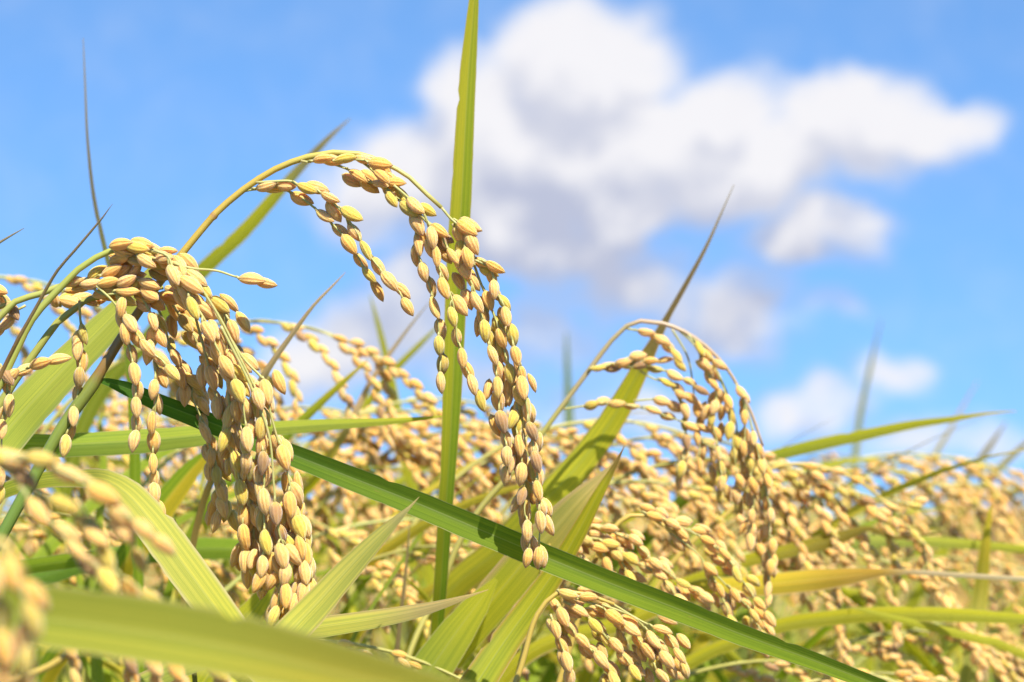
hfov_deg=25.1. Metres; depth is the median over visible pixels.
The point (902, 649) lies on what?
rice leaf
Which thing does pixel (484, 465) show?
rice ear
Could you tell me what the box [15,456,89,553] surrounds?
rice leaf
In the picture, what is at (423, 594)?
rice leaf
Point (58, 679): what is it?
rice leaf
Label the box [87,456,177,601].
rice leaf
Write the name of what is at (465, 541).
rice leaf
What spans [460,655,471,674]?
rice leaf
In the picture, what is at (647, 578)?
rice ear
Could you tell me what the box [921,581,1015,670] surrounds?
rice leaf
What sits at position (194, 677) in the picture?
rice leaf
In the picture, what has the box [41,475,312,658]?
rice leaf
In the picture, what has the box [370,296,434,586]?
rice leaf
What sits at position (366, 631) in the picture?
rice leaf
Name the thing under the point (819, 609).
rice ear
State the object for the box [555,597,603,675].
rice leaf
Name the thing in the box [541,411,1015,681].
rice leaf
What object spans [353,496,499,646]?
rice leaf
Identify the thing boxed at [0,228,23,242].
rice leaf
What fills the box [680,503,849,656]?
rice ear
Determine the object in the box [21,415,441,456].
rice leaf
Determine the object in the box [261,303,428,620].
rice leaf
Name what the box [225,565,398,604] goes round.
rice leaf
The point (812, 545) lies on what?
rice leaf
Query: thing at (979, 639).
rice leaf
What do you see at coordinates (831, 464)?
rice leaf
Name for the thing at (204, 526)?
rice leaf
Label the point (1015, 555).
rice ear
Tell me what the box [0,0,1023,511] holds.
sky
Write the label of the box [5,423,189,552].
rice ear
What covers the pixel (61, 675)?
rice leaf
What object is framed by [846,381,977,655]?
rice leaf
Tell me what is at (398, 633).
rice leaf
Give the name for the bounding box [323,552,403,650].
rice leaf
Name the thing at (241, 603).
rice leaf
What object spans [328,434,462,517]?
rice ear
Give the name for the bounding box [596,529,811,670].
rice ear
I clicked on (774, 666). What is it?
rice ear
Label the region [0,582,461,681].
rice leaf
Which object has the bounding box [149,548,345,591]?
rice leaf
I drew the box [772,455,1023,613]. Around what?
rice ear
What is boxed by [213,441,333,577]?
rice leaf
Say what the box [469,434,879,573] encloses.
rice ear
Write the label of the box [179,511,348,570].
rice ear
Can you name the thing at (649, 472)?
rice ear
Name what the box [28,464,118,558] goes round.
rice leaf
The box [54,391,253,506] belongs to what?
rice ear
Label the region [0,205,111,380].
rice leaf
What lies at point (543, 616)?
rice leaf
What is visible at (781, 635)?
rice ear
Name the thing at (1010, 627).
rice leaf
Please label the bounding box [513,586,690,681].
rice ear
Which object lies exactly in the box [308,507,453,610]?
rice leaf
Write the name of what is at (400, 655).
rice ear
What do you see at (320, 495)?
rice ear
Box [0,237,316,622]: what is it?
rice ear
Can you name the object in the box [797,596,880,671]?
rice leaf
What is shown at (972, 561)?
rice leaf
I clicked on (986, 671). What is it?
rice leaf
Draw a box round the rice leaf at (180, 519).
[12,466,440,670]
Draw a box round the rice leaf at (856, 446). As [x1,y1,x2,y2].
[842,320,881,603]
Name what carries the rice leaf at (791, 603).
on the ground
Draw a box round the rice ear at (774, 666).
[669,659,902,681]
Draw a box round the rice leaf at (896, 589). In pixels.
[891,547,901,679]
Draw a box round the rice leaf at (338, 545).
[298,440,365,649]
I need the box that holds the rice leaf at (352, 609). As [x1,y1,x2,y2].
[321,486,363,649]
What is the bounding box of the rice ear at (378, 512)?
[317,493,411,609]
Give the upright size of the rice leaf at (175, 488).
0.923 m
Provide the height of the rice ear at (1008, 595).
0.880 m
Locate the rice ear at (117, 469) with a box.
[55,446,212,585]
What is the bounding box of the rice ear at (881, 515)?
[472,457,957,661]
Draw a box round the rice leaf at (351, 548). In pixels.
[288,470,401,650]
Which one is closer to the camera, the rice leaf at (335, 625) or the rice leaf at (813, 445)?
the rice leaf at (335, 625)
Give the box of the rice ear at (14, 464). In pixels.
[0,447,175,598]
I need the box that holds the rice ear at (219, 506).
[0,285,238,532]
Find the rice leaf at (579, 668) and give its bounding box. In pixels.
[563,637,631,681]
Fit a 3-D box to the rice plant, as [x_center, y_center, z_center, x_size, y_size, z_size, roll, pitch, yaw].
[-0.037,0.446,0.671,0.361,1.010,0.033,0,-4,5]
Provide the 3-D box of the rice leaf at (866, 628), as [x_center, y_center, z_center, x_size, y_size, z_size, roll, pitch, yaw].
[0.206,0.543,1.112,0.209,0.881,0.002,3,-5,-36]
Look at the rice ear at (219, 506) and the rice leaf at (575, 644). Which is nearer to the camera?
the rice ear at (219, 506)
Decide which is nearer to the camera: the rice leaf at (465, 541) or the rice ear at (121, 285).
the rice ear at (121, 285)
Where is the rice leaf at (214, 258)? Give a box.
[32,118,349,668]
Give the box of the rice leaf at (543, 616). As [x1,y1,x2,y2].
[451,533,595,672]
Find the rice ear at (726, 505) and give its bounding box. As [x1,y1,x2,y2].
[405,479,852,661]
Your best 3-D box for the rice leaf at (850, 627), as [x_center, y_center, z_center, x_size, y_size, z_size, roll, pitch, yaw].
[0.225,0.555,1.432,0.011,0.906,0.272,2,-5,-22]
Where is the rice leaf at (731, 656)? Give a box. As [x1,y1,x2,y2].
[617,518,754,681]
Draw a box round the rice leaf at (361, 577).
[276,549,471,623]
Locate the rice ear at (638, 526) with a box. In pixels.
[621,459,750,656]
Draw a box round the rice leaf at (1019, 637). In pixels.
[1011,587,1023,644]
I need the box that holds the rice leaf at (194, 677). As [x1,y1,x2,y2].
[174,519,196,681]
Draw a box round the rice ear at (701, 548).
[640,547,705,562]
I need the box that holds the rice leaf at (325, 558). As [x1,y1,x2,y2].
[319,532,368,567]
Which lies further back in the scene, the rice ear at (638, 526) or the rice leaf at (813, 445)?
the rice ear at (638, 526)
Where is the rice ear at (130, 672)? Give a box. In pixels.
[13,651,231,681]
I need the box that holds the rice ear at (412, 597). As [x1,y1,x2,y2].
[277,542,684,681]
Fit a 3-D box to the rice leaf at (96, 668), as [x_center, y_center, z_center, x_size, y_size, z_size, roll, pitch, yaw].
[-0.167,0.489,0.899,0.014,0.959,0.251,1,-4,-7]
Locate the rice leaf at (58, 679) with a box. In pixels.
[55,674,66,681]
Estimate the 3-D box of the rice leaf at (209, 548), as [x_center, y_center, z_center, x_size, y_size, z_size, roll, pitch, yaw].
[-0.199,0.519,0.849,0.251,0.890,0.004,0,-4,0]
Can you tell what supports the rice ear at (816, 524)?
on the ground
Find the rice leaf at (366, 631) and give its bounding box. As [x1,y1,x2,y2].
[355,412,670,646]
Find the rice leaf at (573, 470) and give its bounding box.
[403,185,733,660]
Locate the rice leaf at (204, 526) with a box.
[80,458,243,602]
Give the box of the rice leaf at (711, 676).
[544,605,718,681]
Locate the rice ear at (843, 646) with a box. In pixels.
[602,545,1001,681]
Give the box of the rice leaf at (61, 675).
[29,468,63,681]
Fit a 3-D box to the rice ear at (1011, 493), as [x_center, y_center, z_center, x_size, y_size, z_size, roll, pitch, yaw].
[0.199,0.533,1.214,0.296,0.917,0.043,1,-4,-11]
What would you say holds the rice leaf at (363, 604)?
on the ground
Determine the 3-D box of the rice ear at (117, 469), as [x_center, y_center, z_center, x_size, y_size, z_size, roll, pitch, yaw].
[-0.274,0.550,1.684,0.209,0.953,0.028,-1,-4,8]
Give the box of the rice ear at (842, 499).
[715,452,928,613]
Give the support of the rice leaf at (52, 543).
on the ground
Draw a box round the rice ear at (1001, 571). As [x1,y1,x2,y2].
[875,568,1023,666]
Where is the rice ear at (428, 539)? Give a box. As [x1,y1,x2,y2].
[224,517,643,641]
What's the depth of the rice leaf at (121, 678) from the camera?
1.12 m
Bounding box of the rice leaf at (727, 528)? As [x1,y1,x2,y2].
[660,496,835,586]
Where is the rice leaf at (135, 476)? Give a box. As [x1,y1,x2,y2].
[83,38,143,673]
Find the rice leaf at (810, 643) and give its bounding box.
[774,610,850,681]
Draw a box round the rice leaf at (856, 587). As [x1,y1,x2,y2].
[813,477,1010,677]
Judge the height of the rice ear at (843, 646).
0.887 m
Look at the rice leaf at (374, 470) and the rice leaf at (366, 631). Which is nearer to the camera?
the rice leaf at (366, 631)
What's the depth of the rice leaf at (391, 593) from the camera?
2.11 m
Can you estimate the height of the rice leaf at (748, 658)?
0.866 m
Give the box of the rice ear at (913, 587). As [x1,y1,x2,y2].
[902,529,1023,605]
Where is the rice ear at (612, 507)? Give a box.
[313,421,668,533]
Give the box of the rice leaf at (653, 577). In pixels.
[627,417,834,607]
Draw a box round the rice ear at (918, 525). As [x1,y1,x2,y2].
[694,464,1023,608]
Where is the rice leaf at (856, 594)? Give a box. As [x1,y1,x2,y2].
[748,572,950,681]
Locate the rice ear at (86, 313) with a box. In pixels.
[0,275,228,491]
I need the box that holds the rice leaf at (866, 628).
[840,602,903,669]
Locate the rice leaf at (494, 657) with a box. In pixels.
[459,446,624,681]
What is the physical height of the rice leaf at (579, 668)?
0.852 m
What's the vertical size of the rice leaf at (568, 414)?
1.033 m
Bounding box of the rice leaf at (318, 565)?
[316,556,321,570]
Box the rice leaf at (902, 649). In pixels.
[881,548,904,681]
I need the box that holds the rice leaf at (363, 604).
[312,545,394,649]
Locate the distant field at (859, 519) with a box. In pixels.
[1,512,980,529]
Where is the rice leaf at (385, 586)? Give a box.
[350,464,500,641]
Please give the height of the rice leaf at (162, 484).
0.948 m
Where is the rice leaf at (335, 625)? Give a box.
[124,590,486,681]
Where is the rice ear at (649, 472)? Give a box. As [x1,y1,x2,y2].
[365,419,827,651]
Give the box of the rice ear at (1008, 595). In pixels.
[737,556,1023,681]
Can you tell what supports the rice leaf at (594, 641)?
on the ground
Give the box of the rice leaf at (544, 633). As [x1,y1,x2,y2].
[536,506,720,639]
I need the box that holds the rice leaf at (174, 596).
[170,480,207,601]
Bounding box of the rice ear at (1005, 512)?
[709,452,1023,643]
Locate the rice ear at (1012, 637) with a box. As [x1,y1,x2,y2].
[854,622,1023,679]
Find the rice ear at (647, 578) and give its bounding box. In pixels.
[586,549,653,585]
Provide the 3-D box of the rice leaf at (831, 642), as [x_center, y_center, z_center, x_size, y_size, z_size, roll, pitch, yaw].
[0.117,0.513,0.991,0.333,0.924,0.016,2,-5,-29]
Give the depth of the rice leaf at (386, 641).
1.28 m
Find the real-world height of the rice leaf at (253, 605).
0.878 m
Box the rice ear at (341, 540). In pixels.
[326,483,534,639]
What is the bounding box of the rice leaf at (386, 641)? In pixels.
[371,587,393,658]
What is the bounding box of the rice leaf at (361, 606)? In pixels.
[358,551,420,611]
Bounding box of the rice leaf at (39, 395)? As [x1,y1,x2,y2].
[0,268,151,450]
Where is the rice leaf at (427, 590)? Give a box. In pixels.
[331,583,433,640]
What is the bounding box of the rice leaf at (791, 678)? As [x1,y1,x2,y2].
[677,515,797,681]
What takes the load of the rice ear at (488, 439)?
on the ground
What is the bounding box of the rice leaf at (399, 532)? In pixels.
[385,523,411,542]
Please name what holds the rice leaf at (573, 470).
on the ground
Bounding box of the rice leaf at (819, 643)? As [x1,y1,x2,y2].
[722,635,854,678]
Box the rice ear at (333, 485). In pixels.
[318,450,354,508]
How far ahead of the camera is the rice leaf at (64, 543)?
1.00 m
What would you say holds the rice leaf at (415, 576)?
on the ground
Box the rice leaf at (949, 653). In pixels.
[935,530,1011,681]
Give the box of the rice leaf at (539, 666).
[520,519,694,681]
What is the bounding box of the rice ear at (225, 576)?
[0,511,265,666]
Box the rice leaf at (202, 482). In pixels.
[178,462,206,601]
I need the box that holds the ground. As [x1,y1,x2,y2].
[11,525,1023,681]
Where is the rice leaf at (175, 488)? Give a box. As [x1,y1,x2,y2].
[33,453,205,681]
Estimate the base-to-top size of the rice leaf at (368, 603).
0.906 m
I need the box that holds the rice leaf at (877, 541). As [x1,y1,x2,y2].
[618,535,1023,681]
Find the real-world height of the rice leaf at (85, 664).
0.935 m
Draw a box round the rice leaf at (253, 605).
[187,587,274,681]
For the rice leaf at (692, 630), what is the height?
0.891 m
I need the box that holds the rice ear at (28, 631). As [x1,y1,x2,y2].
[0,538,48,681]
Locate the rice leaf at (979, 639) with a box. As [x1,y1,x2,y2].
[844,605,1023,658]
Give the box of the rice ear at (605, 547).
[515,517,714,681]
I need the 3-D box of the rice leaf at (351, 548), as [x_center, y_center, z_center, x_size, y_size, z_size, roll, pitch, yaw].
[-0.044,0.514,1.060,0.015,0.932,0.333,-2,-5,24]
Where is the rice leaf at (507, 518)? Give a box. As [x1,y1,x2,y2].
[475,456,560,667]
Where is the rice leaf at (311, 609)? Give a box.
[229,497,418,681]
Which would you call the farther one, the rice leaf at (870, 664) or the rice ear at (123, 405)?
the rice leaf at (870, 664)
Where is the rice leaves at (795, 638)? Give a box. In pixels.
[1,414,1023,681]
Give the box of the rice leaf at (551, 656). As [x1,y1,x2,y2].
[485,639,580,680]
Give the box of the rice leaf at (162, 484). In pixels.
[144,406,178,525]
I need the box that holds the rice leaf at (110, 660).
[106,657,122,676]
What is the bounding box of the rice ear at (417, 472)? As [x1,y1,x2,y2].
[158,427,506,594]
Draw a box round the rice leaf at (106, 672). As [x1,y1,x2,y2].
[34,433,111,681]
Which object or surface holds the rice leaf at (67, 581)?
on the ground
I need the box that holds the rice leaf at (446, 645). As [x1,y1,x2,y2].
[412,578,497,676]
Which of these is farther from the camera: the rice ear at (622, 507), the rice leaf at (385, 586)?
the rice ear at (622, 507)
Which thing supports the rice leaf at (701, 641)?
on the ground
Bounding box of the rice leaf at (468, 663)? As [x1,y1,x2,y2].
[451,655,472,678]
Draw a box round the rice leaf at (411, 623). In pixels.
[410,566,419,630]
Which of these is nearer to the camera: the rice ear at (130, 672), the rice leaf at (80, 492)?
the rice ear at (130, 672)
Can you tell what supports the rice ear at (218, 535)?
on the ground
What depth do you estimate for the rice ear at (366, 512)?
1.10 m
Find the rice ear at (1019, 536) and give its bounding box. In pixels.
[921,490,1022,669]
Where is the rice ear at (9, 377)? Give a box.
[0,284,71,503]
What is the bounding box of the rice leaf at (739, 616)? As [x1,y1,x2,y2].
[690,507,999,681]
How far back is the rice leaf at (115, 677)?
1.08 m
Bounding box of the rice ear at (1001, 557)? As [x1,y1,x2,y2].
[799,512,1023,668]
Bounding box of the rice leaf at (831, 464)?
[592,458,960,681]
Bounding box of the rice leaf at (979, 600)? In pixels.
[959,505,991,681]
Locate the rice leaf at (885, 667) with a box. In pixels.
[881,526,914,676]
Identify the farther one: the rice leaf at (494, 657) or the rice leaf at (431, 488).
the rice leaf at (431, 488)
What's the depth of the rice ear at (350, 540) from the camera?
0.93 m
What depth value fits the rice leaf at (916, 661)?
1.17 m
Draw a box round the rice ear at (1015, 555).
[942,525,1023,582]
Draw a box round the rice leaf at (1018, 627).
[950,624,1021,681]
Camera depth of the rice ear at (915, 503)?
0.92 m
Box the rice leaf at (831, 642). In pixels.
[798,477,1020,681]
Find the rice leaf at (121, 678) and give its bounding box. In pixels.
[0,551,124,681]
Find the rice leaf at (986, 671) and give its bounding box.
[960,489,988,681]
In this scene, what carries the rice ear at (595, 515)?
on the ground
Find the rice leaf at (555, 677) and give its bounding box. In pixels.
[528,660,557,681]
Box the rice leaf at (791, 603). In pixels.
[728,550,844,663]
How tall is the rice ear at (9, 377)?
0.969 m
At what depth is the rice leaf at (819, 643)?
1.13 m
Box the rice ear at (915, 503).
[626,461,951,681]
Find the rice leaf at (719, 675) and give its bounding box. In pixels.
[401,522,728,681]
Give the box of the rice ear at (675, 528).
[556,503,775,681]
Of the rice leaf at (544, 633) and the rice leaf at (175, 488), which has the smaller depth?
the rice leaf at (175, 488)
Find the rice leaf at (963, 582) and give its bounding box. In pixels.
[898,529,1022,678]
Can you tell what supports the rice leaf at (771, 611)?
on the ground
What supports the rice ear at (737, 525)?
on the ground
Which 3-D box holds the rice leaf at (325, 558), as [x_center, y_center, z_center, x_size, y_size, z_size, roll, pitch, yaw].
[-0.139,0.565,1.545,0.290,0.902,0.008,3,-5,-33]
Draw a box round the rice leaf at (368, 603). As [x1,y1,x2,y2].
[364,540,418,610]
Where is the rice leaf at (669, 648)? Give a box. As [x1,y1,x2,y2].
[646,582,674,655]
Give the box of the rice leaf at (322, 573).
[271,547,469,597]
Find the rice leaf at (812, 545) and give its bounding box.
[577,526,946,681]
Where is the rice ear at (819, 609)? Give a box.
[694,562,830,680]
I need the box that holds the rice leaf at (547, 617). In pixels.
[530,454,707,643]
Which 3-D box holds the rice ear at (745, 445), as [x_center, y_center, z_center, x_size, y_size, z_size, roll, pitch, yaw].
[0.017,0.476,0.800,0.158,0.970,0.022,0,-4,0]
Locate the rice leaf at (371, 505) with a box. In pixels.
[327,503,643,681]
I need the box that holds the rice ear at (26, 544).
[0,512,110,553]
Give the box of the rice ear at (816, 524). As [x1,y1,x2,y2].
[738,520,956,666]
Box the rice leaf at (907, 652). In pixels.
[800,628,953,671]
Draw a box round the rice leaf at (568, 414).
[564,332,579,681]
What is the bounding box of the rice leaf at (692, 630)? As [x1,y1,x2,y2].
[585,554,746,681]
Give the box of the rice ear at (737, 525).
[587,500,776,558]
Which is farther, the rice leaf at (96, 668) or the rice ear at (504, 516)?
the rice ear at (504, 516)
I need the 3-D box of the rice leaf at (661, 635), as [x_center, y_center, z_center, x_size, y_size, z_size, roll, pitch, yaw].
[0.048,0.503,0.987,0.333,0.943,0.016,0,-4,-4]
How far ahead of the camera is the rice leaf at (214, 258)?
0.98 m
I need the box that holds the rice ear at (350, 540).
[69,499,424,634]
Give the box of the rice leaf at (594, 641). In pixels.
[535,626,713,681]
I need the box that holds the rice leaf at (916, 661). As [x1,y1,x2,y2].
[915,560,1022,662]
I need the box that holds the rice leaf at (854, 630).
[817,510,971,677]
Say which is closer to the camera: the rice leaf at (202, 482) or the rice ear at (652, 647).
the rice ear at (652, 647)
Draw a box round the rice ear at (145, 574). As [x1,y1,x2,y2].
[144,459,280,586]
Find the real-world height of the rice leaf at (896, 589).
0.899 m
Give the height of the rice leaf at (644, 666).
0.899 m
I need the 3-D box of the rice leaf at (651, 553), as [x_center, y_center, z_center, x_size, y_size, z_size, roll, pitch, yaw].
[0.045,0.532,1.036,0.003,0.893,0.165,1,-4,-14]
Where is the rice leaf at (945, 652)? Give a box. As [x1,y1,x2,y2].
[924,597,1023,671]
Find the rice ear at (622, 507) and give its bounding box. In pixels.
[500,481,685,575]
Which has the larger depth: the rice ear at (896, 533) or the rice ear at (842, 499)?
the rice ear at (896, 533)
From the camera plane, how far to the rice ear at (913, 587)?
1.47 m
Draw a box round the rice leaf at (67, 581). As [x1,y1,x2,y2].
[2,510,90,681]
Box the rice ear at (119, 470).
[76,455,122,495]
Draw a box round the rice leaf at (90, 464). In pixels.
[80,456,218,579]
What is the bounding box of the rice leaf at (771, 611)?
[586,480,804,669]
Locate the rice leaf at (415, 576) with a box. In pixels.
[278,485,425,587]
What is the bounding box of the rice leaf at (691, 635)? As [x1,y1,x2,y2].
[684,550,727,679]
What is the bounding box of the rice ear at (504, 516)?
[342,470,506,603]
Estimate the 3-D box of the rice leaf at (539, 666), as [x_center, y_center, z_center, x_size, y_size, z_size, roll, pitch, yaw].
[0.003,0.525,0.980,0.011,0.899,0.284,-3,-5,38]
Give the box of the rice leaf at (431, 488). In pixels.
[353,412,690,548]
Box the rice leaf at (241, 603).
[210,527,242,605]
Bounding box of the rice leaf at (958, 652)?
[894,497,962,668]
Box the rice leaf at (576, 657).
[571,654,685,681]
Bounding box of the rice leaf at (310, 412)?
[145,360,367,670]
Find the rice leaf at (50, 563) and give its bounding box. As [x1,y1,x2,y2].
[21,549,116,573]
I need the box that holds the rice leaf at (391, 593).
[379,582,462,675]
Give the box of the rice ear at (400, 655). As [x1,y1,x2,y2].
[332,640,463,679]
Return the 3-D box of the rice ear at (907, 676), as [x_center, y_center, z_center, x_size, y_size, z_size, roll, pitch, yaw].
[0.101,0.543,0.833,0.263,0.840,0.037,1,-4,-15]
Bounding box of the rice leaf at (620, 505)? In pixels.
[600,469,666,524]
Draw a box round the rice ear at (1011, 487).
[897,486,1023,600]
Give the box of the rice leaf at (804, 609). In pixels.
[759,478,947,675]
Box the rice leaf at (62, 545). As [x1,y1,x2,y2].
[59,446,200,552]
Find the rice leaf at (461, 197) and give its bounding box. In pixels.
[430,0,478,636]
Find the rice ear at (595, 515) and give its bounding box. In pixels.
[507,488,646,532]
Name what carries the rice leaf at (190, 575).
on the ground
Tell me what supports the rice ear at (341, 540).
on the ground
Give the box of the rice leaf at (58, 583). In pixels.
[6,501,114,681]
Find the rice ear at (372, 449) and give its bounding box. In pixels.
[79,406,468,681]
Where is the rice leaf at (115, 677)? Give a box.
[110,670,120,681]
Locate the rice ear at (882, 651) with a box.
[776,630,1023,681]
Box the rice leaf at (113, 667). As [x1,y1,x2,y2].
[83,653,123,675]
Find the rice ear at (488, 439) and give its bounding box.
[159,409,618,597]
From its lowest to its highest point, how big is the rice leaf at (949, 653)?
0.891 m
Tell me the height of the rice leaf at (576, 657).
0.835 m
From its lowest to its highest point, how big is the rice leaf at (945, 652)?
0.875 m
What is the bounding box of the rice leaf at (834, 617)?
[656,606,1023,681]
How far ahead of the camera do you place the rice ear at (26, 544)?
1.72 m
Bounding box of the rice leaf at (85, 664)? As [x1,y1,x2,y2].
[8,534,90,679]
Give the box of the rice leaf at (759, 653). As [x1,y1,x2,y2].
[692,631,811,679]
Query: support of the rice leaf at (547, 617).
on the ground
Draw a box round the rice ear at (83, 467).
[7,464,229,536]
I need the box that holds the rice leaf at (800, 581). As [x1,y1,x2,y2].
[499,568,1023,681]
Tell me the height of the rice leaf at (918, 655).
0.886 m
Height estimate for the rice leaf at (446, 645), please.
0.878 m
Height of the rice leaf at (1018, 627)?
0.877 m
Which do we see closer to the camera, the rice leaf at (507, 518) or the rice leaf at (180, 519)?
the rice leaf at (180, 519)
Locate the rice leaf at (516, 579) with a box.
[457,463,612,667]
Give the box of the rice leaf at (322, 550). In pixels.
[288,443,557,583]
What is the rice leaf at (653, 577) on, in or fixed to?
on the ground
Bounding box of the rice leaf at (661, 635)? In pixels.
[625,418,982,678]
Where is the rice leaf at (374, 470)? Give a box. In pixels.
[318,451,538,681]
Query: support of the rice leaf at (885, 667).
on the ground
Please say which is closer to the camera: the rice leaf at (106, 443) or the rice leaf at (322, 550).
the rice leaf at (106, 443)
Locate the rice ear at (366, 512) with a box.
[6,417,400,575]
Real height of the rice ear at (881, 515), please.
0.923 m
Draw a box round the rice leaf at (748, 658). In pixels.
[740,650,751,681]
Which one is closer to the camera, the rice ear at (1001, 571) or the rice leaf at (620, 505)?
the rice leaf at (620, 505)
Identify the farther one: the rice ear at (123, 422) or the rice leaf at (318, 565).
the rice leaf at (318, 565)
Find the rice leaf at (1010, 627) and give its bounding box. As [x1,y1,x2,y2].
[982,607,1023,681]
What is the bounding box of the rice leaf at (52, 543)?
[32,407,352,557]
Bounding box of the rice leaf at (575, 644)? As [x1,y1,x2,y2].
[269,455,594,681]
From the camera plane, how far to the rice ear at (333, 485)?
2.04 m
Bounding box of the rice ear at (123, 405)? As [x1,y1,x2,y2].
[0,384,271,521]
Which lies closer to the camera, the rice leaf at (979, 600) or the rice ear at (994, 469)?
the rice leaf at (979, 600)
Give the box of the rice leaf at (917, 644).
[856,556,925,654]
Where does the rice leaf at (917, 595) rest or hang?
on the ground
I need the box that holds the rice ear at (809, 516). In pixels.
[698,514,885,590]
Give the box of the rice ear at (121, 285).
[0,262,179,513]
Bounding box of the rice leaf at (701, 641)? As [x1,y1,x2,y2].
[676,449,1023,681]
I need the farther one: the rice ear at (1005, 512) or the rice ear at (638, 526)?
the rice ear at (638, 526)
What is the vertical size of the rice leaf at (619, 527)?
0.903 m
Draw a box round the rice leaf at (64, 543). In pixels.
[3,512,66,545]
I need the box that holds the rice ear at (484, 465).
[333,447,709,636]
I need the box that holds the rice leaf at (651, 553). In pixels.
[611,548,653,657]
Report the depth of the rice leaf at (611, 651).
1.00 m
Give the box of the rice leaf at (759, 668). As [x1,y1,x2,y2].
[668,498,763,673]
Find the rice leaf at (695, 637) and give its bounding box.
[686,557,723,681]
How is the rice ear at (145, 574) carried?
on the ground
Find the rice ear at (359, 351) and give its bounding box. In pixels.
[0,319,469,514]
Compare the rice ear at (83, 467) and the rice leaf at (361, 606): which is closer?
the rice ear at (83, 467)
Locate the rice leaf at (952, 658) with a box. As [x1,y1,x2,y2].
[932,514,954,670]
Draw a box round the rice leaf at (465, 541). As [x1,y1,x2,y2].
[452,477,499,566]
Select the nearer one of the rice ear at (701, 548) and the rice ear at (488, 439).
the rice ear at (488, 439)
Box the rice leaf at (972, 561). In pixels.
[902,490,1023,606]
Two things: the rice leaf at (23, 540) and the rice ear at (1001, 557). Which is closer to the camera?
the rice leaf at (23, 540)
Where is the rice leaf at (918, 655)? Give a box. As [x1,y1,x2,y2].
[598,544,940,676]
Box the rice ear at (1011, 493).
[769,482,1023,675]
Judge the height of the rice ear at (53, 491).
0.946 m
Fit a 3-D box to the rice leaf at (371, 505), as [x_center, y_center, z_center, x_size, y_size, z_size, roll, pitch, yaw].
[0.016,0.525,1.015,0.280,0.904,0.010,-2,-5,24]
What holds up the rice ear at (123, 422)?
on the ground
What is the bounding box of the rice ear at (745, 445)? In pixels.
[427,319,777,639]
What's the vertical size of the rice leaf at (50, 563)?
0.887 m
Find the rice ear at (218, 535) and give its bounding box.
[7,505,237,591]
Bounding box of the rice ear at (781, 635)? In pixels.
[768,592,876,659]
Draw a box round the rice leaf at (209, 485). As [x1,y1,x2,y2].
[172,272,345,681]
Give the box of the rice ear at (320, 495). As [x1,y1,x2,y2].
[208,418,657,681]
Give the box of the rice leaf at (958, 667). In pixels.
[954,581,1020,673]
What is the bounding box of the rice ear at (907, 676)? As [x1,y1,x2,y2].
[804,670,947,681]
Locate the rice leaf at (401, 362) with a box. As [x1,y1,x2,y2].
[243,329,434,603]
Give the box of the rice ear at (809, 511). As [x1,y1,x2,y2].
[705,499,821,681]
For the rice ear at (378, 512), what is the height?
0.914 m
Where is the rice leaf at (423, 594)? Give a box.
[402,575,512,681]
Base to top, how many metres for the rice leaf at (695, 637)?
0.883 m
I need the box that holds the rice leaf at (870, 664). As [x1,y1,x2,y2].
[865,422,1005,671]
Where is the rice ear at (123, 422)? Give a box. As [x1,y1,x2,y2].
[37,412,283,504]
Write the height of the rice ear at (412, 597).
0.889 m
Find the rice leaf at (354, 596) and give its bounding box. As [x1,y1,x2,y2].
[325,408,494,639]
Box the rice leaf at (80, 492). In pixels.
[72,461,85,681]
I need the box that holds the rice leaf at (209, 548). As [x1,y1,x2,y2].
[21,537,319,584]
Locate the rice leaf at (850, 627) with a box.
[778,516,877,671]
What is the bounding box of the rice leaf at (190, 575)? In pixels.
[3,468,252,681]
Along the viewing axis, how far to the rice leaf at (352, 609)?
1.10 m
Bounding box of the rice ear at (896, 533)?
[804,498,967,670]
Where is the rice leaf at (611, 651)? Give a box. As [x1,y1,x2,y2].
[300,446,636,681]
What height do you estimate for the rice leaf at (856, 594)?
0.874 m
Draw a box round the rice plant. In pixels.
[0,150,886,681]
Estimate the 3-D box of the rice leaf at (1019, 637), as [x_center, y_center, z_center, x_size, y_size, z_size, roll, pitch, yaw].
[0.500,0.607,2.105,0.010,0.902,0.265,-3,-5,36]
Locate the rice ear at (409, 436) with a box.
[213,397,594,576]
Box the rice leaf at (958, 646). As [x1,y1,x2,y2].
[951,599,1023,655]
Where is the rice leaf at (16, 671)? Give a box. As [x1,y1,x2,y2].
[14,511,361,674]
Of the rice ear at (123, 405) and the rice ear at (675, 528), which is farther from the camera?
the rice ear at (123, 405)
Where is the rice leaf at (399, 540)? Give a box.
[359,485,522,575]
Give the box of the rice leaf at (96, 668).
[89,401,106,681]
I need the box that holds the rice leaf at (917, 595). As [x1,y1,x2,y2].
[889,442,1023,678]
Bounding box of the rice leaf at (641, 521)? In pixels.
[450,520,647,677]
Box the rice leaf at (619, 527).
[495,504,655,629]
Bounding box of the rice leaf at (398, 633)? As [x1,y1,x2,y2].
[394,524,409,660]
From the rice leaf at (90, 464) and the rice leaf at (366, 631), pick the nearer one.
the rice leaf at (366, 631)
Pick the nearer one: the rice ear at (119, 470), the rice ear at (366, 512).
the rice ear at (366, 512)
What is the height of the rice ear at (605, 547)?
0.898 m
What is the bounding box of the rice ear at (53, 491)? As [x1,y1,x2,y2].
[22,462,105,532]
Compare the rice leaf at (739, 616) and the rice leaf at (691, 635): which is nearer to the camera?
the rice leaf at (739, 616)
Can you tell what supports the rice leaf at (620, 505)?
on the ground
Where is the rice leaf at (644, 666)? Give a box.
[573,583,646,669]
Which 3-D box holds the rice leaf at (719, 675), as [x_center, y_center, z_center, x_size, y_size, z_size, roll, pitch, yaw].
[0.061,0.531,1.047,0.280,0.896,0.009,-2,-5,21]
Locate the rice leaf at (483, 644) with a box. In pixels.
[472,640,535,654]
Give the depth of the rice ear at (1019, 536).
1.90 m

